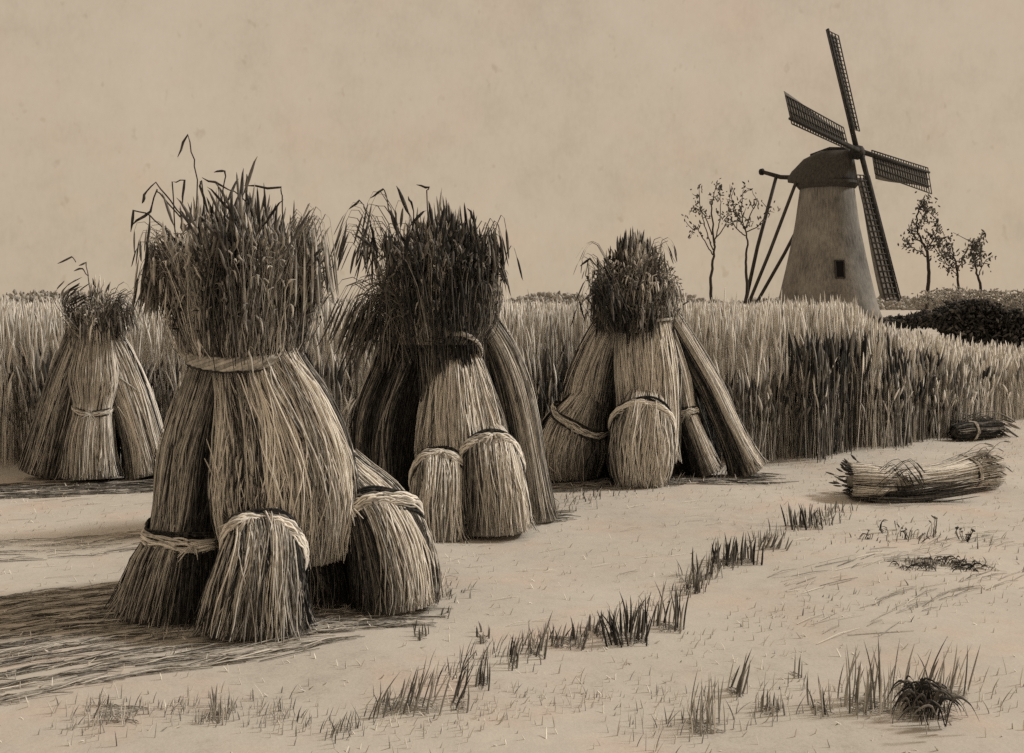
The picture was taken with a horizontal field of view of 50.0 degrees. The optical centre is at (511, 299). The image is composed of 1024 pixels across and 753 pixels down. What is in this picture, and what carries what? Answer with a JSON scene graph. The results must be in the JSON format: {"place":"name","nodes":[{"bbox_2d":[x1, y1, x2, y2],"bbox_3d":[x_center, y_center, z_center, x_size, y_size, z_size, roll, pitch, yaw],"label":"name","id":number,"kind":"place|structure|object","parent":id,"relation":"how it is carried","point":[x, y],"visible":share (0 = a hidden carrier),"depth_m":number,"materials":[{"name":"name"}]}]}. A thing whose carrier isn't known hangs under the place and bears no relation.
{"place":"outdoors","nodes":[
{"label":"outdoors","id":0,"kind":"place"},
{"bbox_2d":[0,300,1023,752],"bbox_3d":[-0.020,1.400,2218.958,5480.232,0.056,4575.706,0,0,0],"label":"ground","id":1,"kind":"structure","parent":0,"point":[732,590],"depth_m":4.54,"materials":[{"name":"soil"}]},
{"bbox_2d":[14,256,163,480],"bbox_3d":[-3.341,0.559,8.797,1.164,1.800,1.192,0,0,-28],"label":"wheat stook","id":2,"kind":"object","parent":1,"relation":"on","point":[96,408],"visible":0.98,"depth_m":8.49,"materials":[{"name":"plant"}]},
{"bbox_2d":[88,693,150,726],"bbox_3d":[-1.322,1.378,3.693,0.204,0.070,0.179,0,0,0],"label":"grass tuft","id":3,"kind":"object","parent":1,"relation":"on","point":[113,713],"visible":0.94,"depth_m":3.69,"materials":[{"name":"brown plant"}]},
{"bbox_2d":[198,685,232,724],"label":"grass tuft","id":4,"kind":"object","parent":1,"relation":"on","point":[221,710],"visible":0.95,"depth_m":3.68,"materials":[{"name":"brown plant"}]},
{"bbox_2d":[103,134,446,643],"bbox_3d":[-1.055,0.396,5.099,1.524,2.289,1.455,0,0,0],"label":"wheat stook","id":5,"kind":"object","parent":1,"relation":"on","point":[281,507],"visible":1,"depth_m":4.78,"materials":[{"name":"plant"}]},
{"bbox_2d":[373,656,451,717],"bbox_3d":[-0.336,1.327,3.765,0.267,0.169,0.177,0,0,0],"label":"grass tuft","id":6,"kind":"object","parent":1,"relation":"on","point":[401,704],"visible":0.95,"depth_m":3.74,"materials":[{"name":"plant"}]},
{"bbox_2d":[413,618,428,640],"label":"grass tuft","id":7,"kind":"object","parent":1,"relation":"on","point":[420,634],"visible":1,"depth_m":4.52,"materials":[{"name":"plant"}]},
{"bbox_2d":[316,184,558,543],"bbox_3d":[-0.285,0.426,7.200,1.377,2.304,1.762,0,0,27],"label":"wheat stook","id":8,"kind":"object","parent":1,"relation":"on","point":[446,428],"visible":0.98,"depth_m":6.76,"materials":[{"name":"plant"}]},
{"bbox_2d":[440,606,451,618],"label":"grass tuft","id":9,"kind":"object","parent":1,"relation":"on","point":[444,615],"visible":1,"depth_m":4.84,"materials":[{"name":"grey plant"}]},
{"bbox_2d":[451,656,474,712],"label":"grass tuft","id":10,"kind":"object","parent":1,"relation":"on","point":[458,686],"visible":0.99,"depth_m":3.79,"materials":[{"name":"brown plant"}]},
{"bbox_2d":[475,652,489,690],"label":"grass tuft","id":11,"kind":"object","parent":1,"relation":"on","point":[482,679],"visible":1,"depth_m":3.97,"materials":[{"name":"brown plant"}]},
{"bbox_2d":[476,621,489,643],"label":"grass tuft","id":12,"kind":"object","parent":1,"relation":"on","point":[482,636],"visible":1,"depth_m":4.53,"materials":[{"name":"brown plant"}]},
{"bbox_2d":[0,289,1021,309],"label":"distant scrub","id":13,"kind":"object","parent":1,"relation":"on","point":[904,303],"visible":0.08,"depth_m":153.73,"materials":[{"name":"brown plant"}]},
{"bbox_2d":[0,424,1023,752],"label":"stubble","id":14,"kind":"object","parent":1,"relation":"on","point":[112,628],"visible":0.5,"depth_m":4.61,"materials":[{"name":"beige plant"}]},
{"bbox_2d":[509,631,521,670],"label":"grass tuft","id":15,"kind":"object","parent":1,"relation":"on","point":[512,659],"visible":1,"depth_m":4.22,"materials":[{"name":"plant"}]},
{"bbox_2d":[529,611,552,658],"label":"grass tuft","id":16,"kind":"object","parent":1,"relation":"on","point":[539,645],"visible":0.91,"depth_m":4.36,"materials":[{"name":"plant"}]},
{"bbox_2d":[549,618,588,649],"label":"grass tuft","id":17,"kind":"object","parent":1,"relation":"on","point":[575,636],"visible":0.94,"depth_m":4.48,"materials":[{"name":"plant"}]},
{"bbox_2d":[588,612,603,633],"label":"grass tuft","id":18,"kind":"object","parent":1,"relation":"on","point":[592,626],"visible":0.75,"depth_m":4.64,"materials":[{"name":"plant"}]},
{"bbox_2d":[596,604,628,647],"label":"grass tuft","id":19,"kind":"object","parent":1,"relation":"on","point":[613,633],"visible":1,"depth_m":4.47,"materials":[{"name":"black plant"}]},
{"bbox_2d":[619,591,656,645],"bbox_3d":[0.529,1.322,4.550,0.152,0.191,0.180,0,0,0],"label":"grass tuft","id":20,"kind":"object","parent":1,"relation":"on","point":[642,624],"visible":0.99,"depth_m":4.54,"materials":[{"name":"black plant"}]},
{"bbox_2d":[541,226,768,487],"bbox_3d":[1.056,0.480,8.730,1.788,2.112,1.179,0,0,-35],"label":"wheat stook","id":21,"kind":"object","parent":1,"relation":"on","point":[645,398],"visible":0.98,"depth_m":8.36,"materials":[{"name":"plant"}]},
{"bbox_2d":[652,578,690,632],"bbox_3d":[0.688,1.311,4.730,0.161,0.222,0.170,0,0,0],"label":"grass tuft","id":22,"kind":"object","parent":1,"relation":"on","point":[677,610],"visible":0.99,"depth_m":4.71,"materials":[{"name":"plant"}]},
{"bbox_2d":[687,554,700,593],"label":"grass tuft","id":23,"kind":"object","parent":1,"relation":"on","point":[696,586],"visible":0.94,"depth_m":5.29,"materials":[{"name":"black plant"}]},
{"bbox_2d":[691,549,713,579],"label":"grass tuft","id":24,"kind":"object","parent":1,"relation":"on","point":[711,568],"visible":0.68,"depth_m":5.50,"materials":[{"name":"grey plant"}]},
{"bbox_2d":[685,670,725,736],"bbox_3d":[0.639,1.337,3.643,0.135,0.190,0.189,0,0,7],"label":"grass tuft","id":25,"kind":"object","parent":1,"relation":"on","point":[711,717],"visible":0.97,"depth_m":3.65,"materials":[{"name":"brown plant"}]},
{"bbox_2d":[681,178,741,302],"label":"bare tree","id":26,"kind":"object","parent":1,"relation":"on","point":[719,188],"visible":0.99,"depth_m":70.00,"materials":[{"name":"black plant"}]},
{"bbox_2d":[711,532,763,565],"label":"grass tuft","id":27,"kind":"object","parent":1,"relation":"on","point":[743,558],"visible":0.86,"depth_m":5.81,"materials":[{"name":"black plant"}]},
{"bbox_2d":[727,649,753,696],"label":"grass tuft","id":28,"kind":"object","parent":1,"relation":"on","point":[739,690],"visible":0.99,"depth_m":3.95,"materials":[{"name":"plant"}]},
{"bbox_2d":[721,180,780,304],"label":"bare tree","id":29,"kind":"object","parent":1,"relation":"on","point":[746,250],"visible":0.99,"depth_m":70.04,"materials":[{"name":"black plant"}]},
{"bbox_2d":[760,687,785,715],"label":"grass tuft","id":30,"kind":"object","parent":1,"relation":"on","point":[771,706],"visible":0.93,"depth_m":3.77,"materials":[{"name":"brown plant"}]},
{"bbox_2d":[761,530,792,550],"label":"grass tuft","id":31,"kind":"object","parent":1,"relation":"on","point":[778,546],"visible":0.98,"depth_m":6.11,"materials":[{"name":"grey plant"}]},
{"bbox_2d":[790,654,801,678],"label":"grass tuft","id":32,"kind":"object","parent":1,"relation":"on","point":[795,674],"visible":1,"depth_m":4.12,"materials":[{"name":"brown plant"}]},
{"bbox_2d":[780,502,822,529],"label":"grass tuft","id":33,"kind":"object","parent":1,"relation":"on","point":[804,519],"visible":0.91,"depth_m":6.79,"materials":[{"name":"plant"}]},
{"bbox_2d":[806,676,834,716],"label":"grass tuft","id":34,"kind":"object","parent":1,"relation":"on","point":[822,703],"visible":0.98,"depth_m":3.76,"materials":[{"name":"brown plant"}]},
{"bbox_2d":[743,28,931,317],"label":"windmill","id":35,"kind":"object","parent":1,"relation":"on","point":[827,252],"visible":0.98,"depth_m":78.00,"materials":[{"name":"beige"}]},
{"bbox_2d":[859,530,873,539],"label":"weed sprig","id":36,"kind":"object","parent":1,"relation":"on","point":[861,535],"visible":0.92,"depth_m":6.42,"materials":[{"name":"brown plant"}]},
{"bbox_2d":[837,639,899,715],"bbox_3d":[1.246,1.297,3.800,0.201,0.253,0.194,0,0,0],"label":"grass tuft","id":37,"kind":"object","parent":1,"relation":"on","point":[867,704],"visible":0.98,"depth_m":3.79,"materials":[{"name":"brown plant"}]},
{"bbox_2d":[879,519,887,532],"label":"weed sprig","id":38,"kind":"object","parent":1,"relation":"on","point":[881,529],"visible":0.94,"depth_m":6.61,"materials":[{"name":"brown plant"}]},
{"bbox_2d":[901,529,929,543],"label":"weed sprig","id":39,"kind":"object","parent":1,"relation":"on","point":[919,537],"visible":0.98,"depth_m":6.40,"materials":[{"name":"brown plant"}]},
{"bbox_2d":[826,441,1011,502],"bbox_3d":[3.012,1.264,7.901,1.345,0.456,0.725,0,0,-9],"label":"fallen sheaf","id":40,"kind":"object","parent":1,"relation":"on","point":[962,474],"visible":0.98,"depth_m":7.76,"materials":[{"name":"plant"}]},
{"bbox_2d":[897,191,944,308],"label":"bare tree","id":41,"kind":"object","parent":1,"relation":"on","point":[925,209],"visible":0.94,"depth_m":65.86,"materials":[{"name":"black plant"}]},
{"bbox_2d":[885,675,979,728],"bbox_3d":[1.407,1.372,3.721,0.285,0.203,0.539,0,0,14],"label":"grass clump","id":42,"kind":"object","parent":1,"relation":"on","point":[916,693],"visible":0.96,"depth_m":3.68,"materials":[{"name":"black plant"}]},
{"bbox_2d":[929,515,940,536],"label":"weed sprig","id":43,"kind":"object","parent":1,"relation":"on","point":[936,518],"visible":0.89,"depth_m":6.48,"materials":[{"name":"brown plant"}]},
{"bbox_2d":[897,636,980,698],"bbox_3d":[1.543,1.328,3.944,0.291,0.198,0.186,0,0,0],"label":"grass tuft","id":44,"kind":"object","parent":1,"relation":"on","point":[953,678],"visible":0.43,"depth_m":3.94,"materials":[{"name":"brown plant"}]},
{"bbox_2d":[884,555,999,572],"bbox_3d":[2.250,1.395,5.759,0.615,0.156,0.469,0,0,0],"label":"weed patch","id":45,"kind":"object","parent":1,"relation":"on","point":[957,562],"visible":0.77,"depth_m":5.70,"materials":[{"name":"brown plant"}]},
{"bbox_2d":[870,297,1023,349],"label":"hedge","id":46,"kind":"object","parent":1,"relation":"on","point":[983,319],"visible":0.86,"depth_m":25.49,"materials":[{"name":"black plant"}]},
{"bbox_2d":[929,231,985,289],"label":"bare tree","id":47,"kind":"object","parent":1,"relation":"on","point":[945,255],"visible":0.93,"depth_m":63.95,"materials":[{"name":"black plant"}]},
{"bbox_2d":[955,527,974,541],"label":"weed sprig","id":48,"kind":"object","parent":1,"relation":"on","point":[968,535],"visible":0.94,"depth_m":6.36,"materials":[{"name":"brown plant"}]},
{"bbox_2d":[911,283,1023,312],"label":"thicket","id":49,"kind":"object","parent":1,"relation":"on","point":[957,294],"visible":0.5,"depth_m":59.49,"materials":[{"name":"brown plant"}]},
{"bbox_2d":[947,229,996,297],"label":"bare tree","id":50,"kind":"object","parent":1,"relation":"on","point":[975,248],"visible":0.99,"depth_m":61.84,"materials":[{"name":"black plant"}]},
{"bbox_2d":[936,407,1019,440],"bbox_3d":[4.793,1.314,11.185,0.916,0.424,0.538,0,0,0],"label":"fallen sheaf","id":51,"kind":"object","parent":1,"relation":"on","point":[980,427],"visible":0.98,"depth_m":11.10,"materials":[{"name":"plant"}]},
{"bbox_2d":[0,288,1023,466],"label":"wheat field","id":52,"kind":"structure","parent":0,"point":[815,381],"depth_m":9.95,"materials":[{"name":"beige plant"}]},
{"bbox_2d":[0,0,1023,299],"label":"sky","id":53,"kind":"structure","parent":0,"point":[575,123],"materials":[{"name":"beige"}]}
]}

